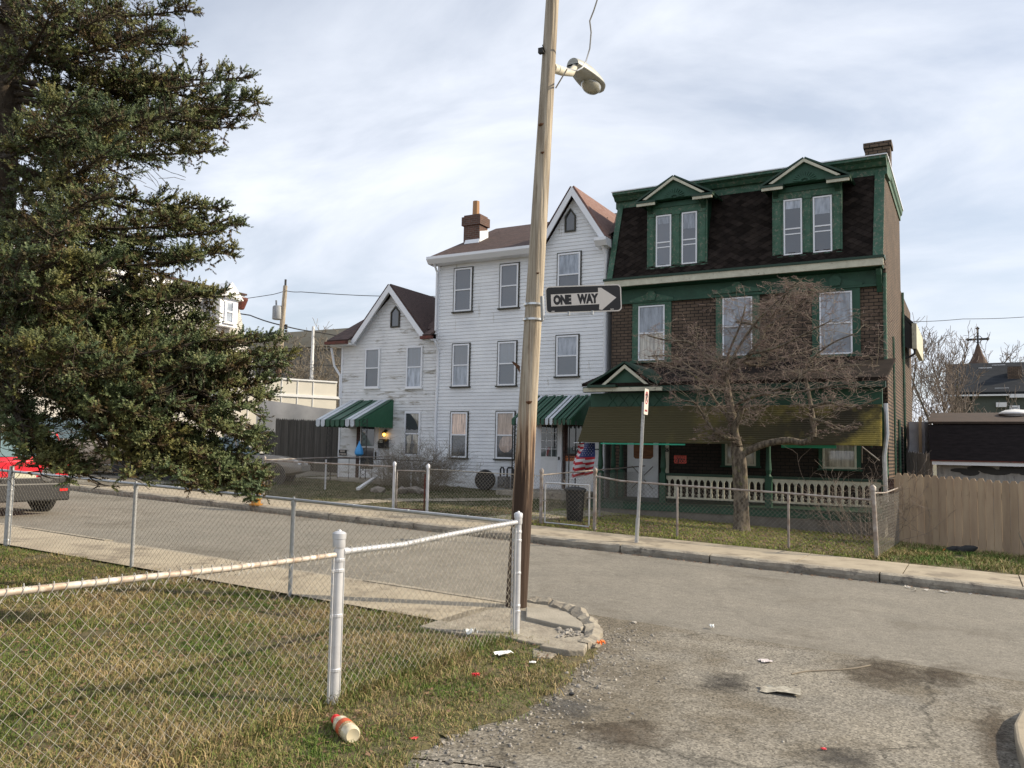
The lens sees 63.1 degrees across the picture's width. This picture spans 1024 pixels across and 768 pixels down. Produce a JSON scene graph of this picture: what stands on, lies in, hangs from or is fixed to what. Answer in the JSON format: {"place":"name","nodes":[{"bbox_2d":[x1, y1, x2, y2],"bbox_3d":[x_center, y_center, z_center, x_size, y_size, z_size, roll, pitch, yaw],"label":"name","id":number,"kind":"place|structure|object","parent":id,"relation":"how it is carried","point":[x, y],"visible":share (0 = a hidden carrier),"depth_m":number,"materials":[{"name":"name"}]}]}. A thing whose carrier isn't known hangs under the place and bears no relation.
{"place":"outdoors","nodes":[
{"label":"outdoors","id":0,"kind":"place"},
{"bbox_2d":[70,471,336,485],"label":"driveway","id":1,"kind":"structure","parent":0,"point":[111,476],"depth_m":24.93,"materials":[{"name":"concrete"}]},
{"bbox_2d":[39,418,149,475],"bbox_3d":[-13.418,2.012,26.418,4.779,1.833,1.870,1,-5,-4],"label":"parked car","id":2,"kind":"object","parent":1,"relation":"on","point":[67,436],"visible":0.02,"depth_m":25.57,"materials":[{"name":"brown paint"}]},
{"bbox_2d":[151,437,309,484],"bbox_3d":[-8.626,2.380,25.562,4.582,1.496,1.770,1,-5,-4],"label":"parked car","id":3,"kind":"object","parent":1,"relation":"on","point":[260,455],"visible":0.23,"depth_m":24.87,"materials":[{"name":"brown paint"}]},
{"bbox_2d":[0,525,504,620],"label":"sidewalk","id":4,"kind":"structure","parent":0,"point":[183,558],"depth_m":10.09,"materials":[{"name":"concrete"}]},
{"bbox_2d":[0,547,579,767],"bbox_3d":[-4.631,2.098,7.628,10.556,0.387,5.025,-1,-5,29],"label":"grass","id":5,"kind":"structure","parent":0,"point":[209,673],"depth_m":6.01,"materials":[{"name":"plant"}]},
{"bbox_2d":[133,475,590,515],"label":"grass","id":6,"kind":"structure","parent":0,"point":[388,497],"depth_m":22.35,"materials":[{"name":"plant"}]},
{"bbox_2d":[419,602,576,645],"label":"corner pavement","id":7,"kind":"structure","parent":0,"point":[538,633],"depth_m":7.97,"materials":[{"name":"concrete"}]},
{"bbox_2d":[505,0,558,608],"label":"utility pole","id":8,"kind":"object","parent":7,"relation":"on","point":[522,499],"visible":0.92,"depth_m":9.19,"materials":[{"name":"brown wood"}]},
{"bbox_2d":[555,0,597,87],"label":"service wire","id":9,"kind":"object","parent":8,"relation":"attached to","point":[588,50],"visible":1,"depth_m":9.42,"materials":[{"name":"metal"}]},
{"bbox_2d":[555,58,605,94],"bbox_3d":[0.781,-3.751,10.159,0.317,0.505,1.437,-1,-5,29],"label":"street lamp","id":10,"kind":"object","parent":8,"relation":"attached to","point":[588,78],"visible":0.96,"depth_m":10.30,"materials":[{"name":"grey"}]},
{"bbox_2d":[540,284,621,320],"bbox_3d":[0.743,-0.880,8.977,0.888,0.413,0.063,1,-5,-2],"label":"one way sign","id":11,"kind":"object","parent":8,"relation":"attached to","point":[577,299],"visible":1,"depth_m":8.97,"materials":[{"name":"grey"}]},
{"bbox_2d":[526,607,583,630],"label":"concrete slab","id":12,"kind":"structure","parent":7,"relation":"on","point":[552,618],"depth_m":8.29,"materials":[{"name":"concrete"}]},
{"bbox_2d":[0,465,1018,767],"bbox_3d":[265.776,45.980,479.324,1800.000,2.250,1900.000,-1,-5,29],"label":"ground","id":13,"kind":"structure","parent":0,"point":[328,601],"depth_m":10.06,"materials":[{"name":"plant"}]},
{"bbox_2d":[0,0,302,503],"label":"spruce tree","id":14,"kind":"object","parent":13,"relation":"on","point":[112,369],"visible":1,"depth_m":7.59,"materials":[{"name":"green plant"}]},
{"bbox_2d":[0,523,505,602],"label":"kerb","id":15,"kind":"structure","parent":13,"relation":"on","point":[397,585],"depth_m":10.92,"materials":[{"name":"concrete"}]},
{"bbox_2d":[0,466,513,631],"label":"chain link fence","id":16,"kind":"object","parent":13,"relation":"on","point":[7,530],"visible":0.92,"depth_m":9.58,"materials":[{"name":"metal"}]},
{"bbox_2d":[0,511,522,767],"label":"chain link fence","id":17,"kind":"object","parent":13,"relation":"on","point":[336,602],"visible":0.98,"depth_m":5.45,"materials":[{"name":"silver metal"}]},
{"bbox_2d":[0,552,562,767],"bbox_3d":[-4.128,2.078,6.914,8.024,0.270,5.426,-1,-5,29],"label":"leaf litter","id":18,"kind":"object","parent":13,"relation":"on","point":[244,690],"visible":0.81,"depth_m":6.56,"materials":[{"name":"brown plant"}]},
{"bbox_2d":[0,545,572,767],"bbox_3d":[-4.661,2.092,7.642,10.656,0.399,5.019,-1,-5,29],"label":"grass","id":19,"kind":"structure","parent":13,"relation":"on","point":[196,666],"depth_m":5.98,"materials":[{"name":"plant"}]},
{"bbox_2d":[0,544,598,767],"bbox_3d":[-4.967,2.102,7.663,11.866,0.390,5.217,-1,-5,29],"label":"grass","id":20,"kind":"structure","parent":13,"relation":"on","point":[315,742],"depth_m":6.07,"materials":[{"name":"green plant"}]},
{"bbox_2d":[249,328,350,407],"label":"hill","id":21,"kind":"structure","parent":13,"relation":"on","point":[305,340],"depth_m":68.96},
{"bbox_2d":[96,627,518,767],"bbox_3d":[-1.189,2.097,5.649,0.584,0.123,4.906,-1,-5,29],"label":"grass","id":22,"kind":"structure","parent":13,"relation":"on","point":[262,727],"depth_m":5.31,"materials":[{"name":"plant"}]},
{"bbox_2d":[294,329,340,406],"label":"bare tree","id":23,"kind":"object","parent":13,"relation":"on","point":[331,362],"visible":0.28,"depth_m":41.99,"materials":[{"name":"brown plant"}]},
{"bbox_2d":[331,714,359,743],"bbox_3d":[-1.013,2.068,5.021,0.108,0.110,0.318,4,-5,-30],"label":"plastic bottle","id":24,"kind":"object","parent":13,"relation":"on","point":[345,728],"visible":0.97,"depth_m":4.92,"materials":[{"name":"beige"}]},
{"bbox_2d":[532,649,555,658],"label":"concrete slab","id":25,"kind":"structure","parent":13,"relation":"on","point":[551,655],"depth_m":7.10,"materials":[{"name":"concrete"}]},
{"bbox_2d":[70,484,1023,598],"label":"kerb","id":26,"kind":"structure","parent":13,"relation":"on","point":[914,580],"depth_m":13.87,"materials":[{"name":"concrete"}]},
{"bbox_2d":[540,636,587,655],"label":"concrete slab","id":27,"kind":"structure","parent":13,"relation":"on","point":[569,646],"depth_m":7.23,"materials":[{"name":"concrete"}]},
{"bbox_2d":[911,312,946,421],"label":"bare tree","id":28,"kind":"object","parent":13,"relation":"on","point":[928,335],"visible":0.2,"depth_m":44.50,"materials":[{"name":"brown plant"}]},
{"bbox_2d":[911,328,976,424],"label":"bare tree","id":29,"kind":"object","parent":13,"relation":"on","point":[935,387],"visible":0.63,"depth_m":42.68,"materials":[{"name":"brown plant"}]},
{"bbox_2d":[912,335,983,412],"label":"bare tree","id":30,"kind":"object","parent":13,"relation":"on","point":[928,359],"visible":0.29,"depth_m":46.83,"materials":[{"name":"brown plant"}]},
{"bbox_2d":[913,340,988,421],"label":"bare tree","id":31,"kind":"object","parent":13,"relation":"on","point":[941,358],"visible":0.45,"depth_m":46.33,"materials":[{"name":"brown plant"}]},
{"bbox_2d":[913,322,989,421],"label":"bare tree","id":32,"kind":"object","parent":13,"relation":"on","point":[956,409],"visible":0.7,"depth_m":45.10,"materials":[{"name":"brown plant"}]},
{"bbox_2d":[967,326,989,362],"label":"church steeple","id":33,"kind":"object","parent":13,"relation":"on","point":[980,355],"visible":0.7,"depth_m":83.17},
{"bbox_2d":[944,362,1023,412],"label":"green house","id":34,"kind":"structure","parent":13,"relation":"on","point":[994,379],"depth_m":54.87,"materials":[{"name":"grey"}]},
{"bbox_2d":[977,333,1023,362],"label":"bare tree","id":35,"kind":"object","parent":13,"relation":"on","point":[1009,358],"visible":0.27,"depth_m":71.04,"materials":[{"name":"brown plant"}]},
{"bbox_2d":[0,490,1023,681],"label":"road","id":36,"kind":"structure","parent":0,"point":[974,633],"depth_m":11.04,"materials":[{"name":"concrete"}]},
{"bbox_2d":[0,432,69,511],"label":"parked car","id":37,"kind":"object","parent":36,"relation":"on","point":[9,456],"visible":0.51,"depth_m":15.48,"materials":[{"name":"red paint"}]},
{"bbox_2d":[253,511,1021,598],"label":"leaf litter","id":38,"kind":"object","parent":36,"relation":"on","point":[675,559],"visible":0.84,"depth_m":13.55,"materials":[{"name":"brown plant"}]},
{"bbox_2d":[0,0,1023,424],"label":"sky","id":39,"kind":"structure","parent":0,"point":[386,121],"materials":[{"name":"white"}]},
{"bbox_2d":[79,484,1023,586],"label":"sidewalk","id":40,"kind":"structure","parent":0,"point":[918,570],"depth_m":14.54,"materials":[{"name":"concrete"}]},
{"bbox_2d":[635,389,648,542],"bbox_3d":[2.300,1.460,14.783,0.211,2.747,0.302,-1,-5,29],"label":"no parking sign","id":41,"kind":"object","parent":40,"relation":"on","point":[645,406],"visible":0.98,"depth_m":14.76,"materials":[{"name":"metal"}]},
{"bbox_2d":[90,465,1023,575],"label":"yard","id":42,"kind":"structure","parent":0,"point":[107,467],"depth_m":20.10,"materials":[{"name":"plant"}]},
{"bbox_2d":[4,269,252,465],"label":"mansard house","id":43,"kind":"structure","parent":42,"relation":"on","point":[230,309],"depth_m":37.62,"materials":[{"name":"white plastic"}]},
{"bbox_2d":[272,279,287,377],"bbox_3d":[-11.188,-0.483,39.820,0.744,9.090,0.703,-1,-5,29],"label":"utility pole","id":44,"kind":"object","parent":42,"relation":"on","point":[278,312],"visible":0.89,"depth_m":39.90,"materials":[{"name":"brown wood"}]},
{"bbox_2d":[241,376,339,429],"bbox_3d":[-12.983,1.867,38.196,10.012,4.433,2.260,4,-6,-32],"label":"metal container","id":45,"kind":"object","parent":42,"relation":"on","point":[315,393],"visible":0.12,"depth_m":39.11,"materials":[{"name":"metal"}]},
{"bbox_2d":[256,400,333,450],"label":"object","id":46,"kind":"object","parent":42,"relation":"on","point":[279,410],"visible":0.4,"depth_m":36.65,"materials":[{"name":"plastic"}]},
{"bbox_2d":[263,318,340,395],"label":"bare tree","id":47,"kind":"object","parent":42,"relation":"on","point":[300,367],"visible":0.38,"depth_m":44.22,"materials":[{"name":"brown plant"}]},
{"bbox_2d":[274,418,338,472],"bbox_3d":[-8.101,2.514,33.012,3.488,2.354,0.139,-1,-5,29],"label":"stockade fence","id":48,"kind":"object","parent":42,"relation":"on","point":[301,438],"visible":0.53,"depth_m":32.98,"materials":[{"name":"grey wood"}]},
{"bbox_2d":[310,326,314,379],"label":"flag pole","id":49,"kind":"object","parent":42,"relation":"on","point":[312,353],"visible":0.41,"depth_m":41.94,"materials":[{"name":"metal"}]},
{"bbox_2d":[262,456,411,507],"bbox_3d":[-4.603,2.570,22.380,3.514,1.248,7.071,1,-5,-3],"label":"chain link fence","id":50,"kind":"object","parent":42,"relation":"on","point":[265,459],"visible":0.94,"depth_m":20.23,"materials":[{"name":"silver metal"}]},
{"bbox_2d":[306,284,438,484],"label":"clapboard house","id":51,"kind":"structure","parent":42,"relation":"on","point":[388,352],"depth_m":28.74,"materials":[{"name":"white"}]},
{"bbox_2d":[316,400,393,427],"bbox_3d":[-5.319,0.976,28.217,1.895,0.993,1.748,-1,-5,29],"label":"awning","id":52,"kind":"object","parent":51,"relation":"attached to","point":[377,413],"depth_m":27.99,"materials":[{"name":"fabric"}]},
{"bbox_2d":[359,427,379,476],"bbox_3d":[-4.959,2.299,28.862,0.810,1.860,0.098,-1,-5,29],"label":"door","id":53,"kind":"structure","parent":51,"relation":"in","point":[372,433],"depth_m":28.83,"materials":[{"name":"white plastic"}]},
{"bbox_2d":[362,348,380,388],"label":"window","id":54,"kind":"structure","parent":51,"relation":"in","point":[372,355],"depth_m":29.09,"materials":[{"name":"glass"}]},
{"bbox_2d":[390,306,399,327],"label":"gable window","id":55,"kind":"structure","parent":51,"relation":"in","point":[395,313],"depth_m":28.80,"materials":[{"name":"glass"}]},
{"bbox_2d":[402,412,420,456],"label":"window","id":56,"kind":"structure","parent":51,"relation":"in","point":[409,422],"depth_m":28.07,"materials":[{"name":"glass"}]},
{"bbox_2d":[404,346,423,388],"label":"window","id":57,"kind":"structure","parent":51,"relation":"in","point":[414,354],"depth_m":28.22,"materials":[{"name":"white plastic"}]},
{"bbox_2d":[357,451,412,486],"bbox_3d":[-3.962,2.608,25.937,1.576,1.168,1.552,5,-6,-38],"label":"bare shrub","id":58,"kind":"object","parent":42,"relation":"on","point":[381,472],"visible":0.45,"depth_m":25.88,"materials":[{"name":"plant"}]},
{"bbox_2d":[357,428,483,491],"bbox_3d":[-2.894,2.391,25.246,3.939,2.245,4.024,-1,-5,29],"label":"bare shrub","id":59,"kind":"object","parent":42,"relation":"on","point":[406,463],"visible":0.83,"depth_m":24.90,"materials":[{"name":"plant"}]},
{"bbox_2d":[333,497,548,503],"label":"garden path","id":60,"kind":"structure","parent":42,"relation":"on","point":[410,499],"depth_m":21.47,"materials":[{"name":"concrete"}]},
{"bbox_2d":[475,470,494,489],"bbox_3d":[-0.842,3.005,26.056,0.650,0.657,0.271,0,-5,14],"label":"old tyre","id":61,"kind":"object","parent":42,"relation":"on","point":[486,484],"visible":0.88,"depth_m":25.96,"materials":[{"name":"rubber"}]},
{"bbox_2d":[497,467,513,488],"bbox_3d":[-0.181,3.050,25.852,0.528,0.957,0.310,-1,-5,29],"label":"gas meter","id":62,"kind":"object","parent":42,"relation":"on","point":[501,480],"visible":0.83,"depth_m":25.81,"materials":[{"name":"black metal"}]},
{"bbox_2d":[426,186,616,502],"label":"clapboard house","id":63,"kind":"structure","parent":42,"relation":"on","point":[481,285],"depth_m":26.49,"materials":[{"name":"white wood"}]},
{"bbox_2d":[448,411,468,458],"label":"window","id":64,"kind":"structure","parent":63,"relation":"in","point":[459,420],"depth_m":27.11,"materials":[{"name":"white plastic"}]},
{"bbox_2d":[449,342,470,387],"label":"window","id":65,"kind":"structure","parent":63,"relation":"in","point":[461,352],"depth_m":27.29,"materials":[{"name":"glass"}]},
{"bbox_2d":[451,266,473,313],"bbox_3d":[-1.620,-3.105,27.477,0.808,1.523,0.099,-1,-5,29],"label":"window","id":66,"kind":"structure","parent":63,"relation":"in","point":[463,276],"depth_m":27.49,"materials":[{"name":"white plastic"}]},
{"bbox_2d":[493,411,515,459],"bbox_3d":[-0.224,1.618,26.266,0.784,1.561,0.099,-1,-5,29],"label":"window","id":67,"kind":"structure","parent":63,"relation":"in","point":[503,419],"depth_m":26.31,"materials":[{"name":"glass"}]},
{"bbox_2d":[495,340,517,386],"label":"window","id":68,"kind":"structure","parent":63,"relation":"in","point":[507,351],"depth_m":26.45,"materials":[{"name":"white plastic"}]},
{"bbox_2d":[497,262,519,309],"bbox_3d":[-0.094,-3.136,26.634,0.789,1.494,0.099,-1,-5,29],"label":"window","id":69,"kind":"structure","parent":63,"relation":"in","point":[509,273],"depth_m":26.64,"materials":[{"name":"white plastic"}]},
{"bbox_2d":[536,423,562,488],"bbox_3d":[1.129,2.184,25.454,0.853,2.000,0.082,-1,-5,29],"label":"door","id":70,"kind":"structure","parent":63,"relation":"in","point":[549,437],"depth_m":25.43,"materials":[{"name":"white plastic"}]},
{"bbox_2d":[511,395,590,426],"bbox_3d":[1.210,0.754,24.669,1.915,0.968,1.598,-1,-5,29],"label":"door awning","id":71,"kind":"object","parent":63,"relation":"attached to","point":[573,408],"depth_m":24.39,"materials":[{"name":"fabric"}]},
{"bbox_2d":[553,334,579,377],"bbox_3d":[1.679,-0.857,25.440,0.864,1.334,0.099,-1,-5,29],"label":"window","id":72,"kind":"structure","parent":63,"relation":"in","point":[567,346],"depth_m":25.45,"materials":[{"name":"white plastic"}]},
{"bbox_2d":[556,250,581,285],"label":"window","id":73,"kind":"structure","parent":63,"relation":"in","point":[569,264],"depth_m":25.65,"materials":[{"name":"glass"}]},
{"bbox_2d":[564,208,575,231],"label":"gable window","id":74,"kind":"structure","parent":63,"relation":"in","point":[570,218],"depth_m":25.78,"materials":[{"name":"glass"}]},
{"bbox_2d":[565,424,581,455],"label":"window","id":75,"kind":"structure","parent":63,"relation":"in","point":[572,427],"depth_m":25.13,"materials":[{"name":"glass"}]},
{"bbox_2d":[570,442,594,479],"bbox_3d":[1.959,2.120,23.092,0.808,1.106,0.222,-1,-5,29],"label":"flag","id":76,"kind":"object","parent":63,"relation":"attached to","point":[584,459],"visible":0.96,"depth_m":23.05,"materials":[{"name":"multicoloured fabric"}]},
{"bbox_2d":[426,464,644,522],"bbox_3d":[1.081,2.668,20.958,2.922,1.275,7.209,-1,-5,29],"label":"chain link fence","id":77,"kind":"object","parent":42,"relation":"on","point":[540,498],"visible":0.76,"depth_m":18.30,"materials":[{"name":"silver metal"}]},
{"bbox_2d":[395,470,425,510],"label":"garden gate","id":78,"kind":"structure","parent":77,"relation":"attached to","point":[424,483],"depth_m":18.76,"materials":[{"name":"silver metal"}]},
{"bbox_2d":[541,481,592,526],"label":"garden gate","id":79,"kind":"structure","parent":77,"relation":"attached to","point":[570,524],"depth_m":16.86,"materials":[{"name":"metal"}]},
{"bbox_2d":[489,510,626,519],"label":"house path","id":80,"kind":"structure","parent":42,"relation":"on","point":[585,513],"depth_m":19.68,"materials":[{"name":"concrete"}]},
{"bbox_2d":[564,485,586,522],"bbox_3d":[1.391,2.628,18.372,0.500,0.815,0.500,-1,-5,29],"label":"trash can","id":81,"kind":"object","parent":42,"relation":"on","point":[570,492],"visible":0.89,"depth_m":18.20,"materials":[{"name":"black"}]},
{"bbox_2d":[487,508,894,558],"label":"grass","id":82,"kind":"structure","parent":42,"relation":"on","point":[744,543],"depth_m":17.11,"materials":[{"name":"plant"}]},
{"bbox_2d":[593,468,899,558],"bbox_3d":[4.739,2.373,15.365,6.202,1.486,2.710,1,-5,-2],"label":"chain link fence","id":83,"kind":"object","parent":42,"relation":"on","point":[878,548],"visible":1,"depth_m":15.18,"materials":[{"name":"metal"}]},
{"bbox_2d":[582,140,922,536],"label":"mansard house","id":84,"kind":"structure","parent":42,"relation":"on","point":[681,247],"depth_m":22.45,"materials":[{"name":"brown brick"}]},
{"bbox_2d":[627,444,658,497],"bbox_3d":[3.770,2.226,24.031,0.933,2.050,0.068,-1,-5,29],"label":"door","id":85,"kind":"structure","parent":84,"relation":"in","point":[650,459],"depth_m":23.94,"materials":[{"name":"white wood"}]},
{"bbox_2d":[630,291,673,363],"bbox_3d":[4.045,-1.659,24.194,1.316,2.094,0.144,-1,-5,29],"label":"window","id":86,"kind":"structure","parent":84,"relation":"in","point":[644,316],"depth_m":24.21,"materials":[{"name":"white glass"}]},
{"bbox_2d":[578,404,881,447],"bbox_3d":[5.037,1.010,20.212,7.300,1.025,0.951,-1,-5,29],"label":"porch awning","id":87,"kind":"object","parent":84,"relation":"attached to","point":[622,425],"visible":0.77,"depth_m":20.07,"materials":[{"name":"green"}]},
{"bbox_2d":[713,282,761,358],"bbox_3d":[6.216,-1.763,23.000,1.335,2.112,0.144,-1,-5,29],"label":"window","id":88,"kind":"structure","parent":84,"relation":"in","point":[731,289],"depth_m":23.06,"materials":[{"name":"white glass"}]},
{"bbox_2d":[720,444,760,467],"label":"window","id":89,"kind":"structure","parent":84,"relation":"in","point":[753,460],"depth_m":22.66,"materials":[{"name":"glass"}]},
{"bbox_2d":[810,275,862,357],"bbox_3d":[8.453,-1.769,21.760,1.323,2.135,0.144,-1,-5,29],"label":"window","id":90,"kind":"structure","parent":84,"relation":"in","point":[851,299],"depth_m":21.72,"materials":[{"name":"white glass"}]},
{"bbox_2d":[817,445,861,470],"bbox_3d":[8.441,1.411,21.493,1.079,1.645,0.099,-1,-5,29],"label":"window","id":91,"kind":"structure","parent":84,"relation":"in","point":[848,457],"depth_m":21.44,"materials":[{"name":"glass"}]},
{"bbox_2d":[882,403,888,501],"bbox_3d":[8.400,1.530,18.712,0.204,2.206,0.134,5,-6,-39],"label":"drainpipe","id":92,"kind":"object","parent":84,"relation":"attached to","point":[885,443],"visible":0.9,"depth_m":18.67,"materials":[{"name":"metal"}]},
{"bbox_2d":[633,275,905,531],"bbox_3d":[5.387,0.488,18.362,6.037,5.627,3.781,-1,-5,29],"label":"dogwood tree","id":93,"kind":"object","parent":42,"relation":"on","point":[739,453],"visible":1,"depth_m":18.37,"materials":[{"name":"brown plant"}]},
{"bbox_2d":[761,445,952,540],"bbox_3d":[7.247,2.384,17.572,3.651,2.176,3.098,2,-5,-13],"label":"bare shrub","id":94,"kind":"object","parent":42,"relation":"on","point":[849,516],"visible":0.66,"depth_m":17.72,"materials":[{"name":"plant"}]},
{"bbox_2d":[906,451,932,499],"bbox_3d":[11.785,2.986,24.045,0.150,2.109,1.557,1,-5,2],"label":"picket fence","id":95,"kind":"object","parent":42,"relation":"on","point":[917,459],"visible":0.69,"depth_m":24.10,"materials":[{"name":"wood"}]},
{"bbox_2d":[894,473,1023,556],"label":"wooden fence","id":96,"kind":"object","parent":42,"relation":"on","point":[977,518],"visible":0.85,"depth_m":16.49,"materials":[{"name":"brown wood"}]},
{"bbox_2d":[928,409,1023,528],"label":"shed","id":97,"kind":"structure","parent":42,"relation":"on","point":[984,446],"depth_m":22.98,"materials":[{"name":"black"}]},
{"bbox_2d":[400,614,1023,767],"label":"side street","id":98,"kind":"structure","parent":0,"point":[857,711],"depth_m":5.84,"materials":[{"name":"grey asphalt"}]},
{"bbox_2d":[527,596,602,649],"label":"corner kerb","id":99,"kind":"structure","parent":98,"relation":"on","point":[593,634],"depth_m":8.39,"materials":[{"name":"concrete"}]},
{"bbox_2d":[556,627,586,637],"bbox_3d":[0.615,2.355,7.976,0.402,0.064,0.837,1,-5,5],"label":"rubble","id":100,"kind":"object","parent":98,"relation":"on","point":[570,632],"visible":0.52,"depth_m":7.82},
{"bbox_2d":[593,720,652,743],"bbox_3d":[0.732,2.218,5.274,1.267,0.030,0.517,3,-5,-18],"label":"oil stain","id":101,"kind":"object","parent":98,"relation":"on","point":[623,731],"visible":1,"depth_m":5.31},
{"bbox_2d":[412,621,1012,767],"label":"gravel","id":102,"kind":"structure","parent":98,"relation":"on","point":[578,685],"depth_m":5.54,"materials":[{"name":"gravel"}]},
{"bbox_2d":[759,684,800,694],"bbox_3d":[2.057,2.344,6.390,0.309,0.021,0.192,0,-5,16],"label":"flattened box","id":103,"kind":"object","parent":98,"relation":"on","point":[766,688],"visible":1,"depth_m":6.39,"materials":[{"name":"cardboard"}]},
{"bbox_2d":[824,747,863,763],"bbox_3d":[2.004,2.266,5.054,0.818,0.019,0.339,2,-5,-8],"label":"mud stain","id":104,"kind":"object","parent":98,"relation":"on","point":[846,758],"visible":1,"depth_m":5.04,"materials":[{"name":"soil"}]},
{"bbox_2d":[864,660,914,679],"bbox_3d":[3.175,2.458,7.111,0.940,0.028,1.570,-1,-5,29],"label":"mud stain","id":105,"kind":"object","parent":98,"relation":"on","point":[885,671],"visible":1,"depth_m":7.09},
{"bbox_2d":[984,717,1009,750],"bbox_3d":[3.255,2.361,5.602,0.343,0.010,2.234,-1,-5,29],"label":"mud stain","id":106,"kind":"object","parent":98,"relation":"on","point":[995,736],"visible":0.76,"depth_m":5.59,"materials":[{"name":"soil"}]},
{"bbox_2d":[906,416,929,465],"bbox_3d":[12.296,2.526,25.188,0.709,3.021,1.487,-1,-5,29],"label":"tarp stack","id":107,"kind":"object","parent":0,"point":[917,434],"visible":0.34,"depth_m":24.84,"materials":[{"name":"grey plastic"}]},
{"bbox_2d":[857,538,1023,574],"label":"grass","id":108,"kind":"structure","parent":0,"point":[941,556],"depth_m":14.42,"materials":[{"name":"plant"}]},
{"bbox_2d":[1014,709,1023,767],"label":"corner sidewalk","id":109,"kind":"structure","parent":0,"point":[1019,733],"depth_m":5.34,"materials":[{"name":"concrete"}]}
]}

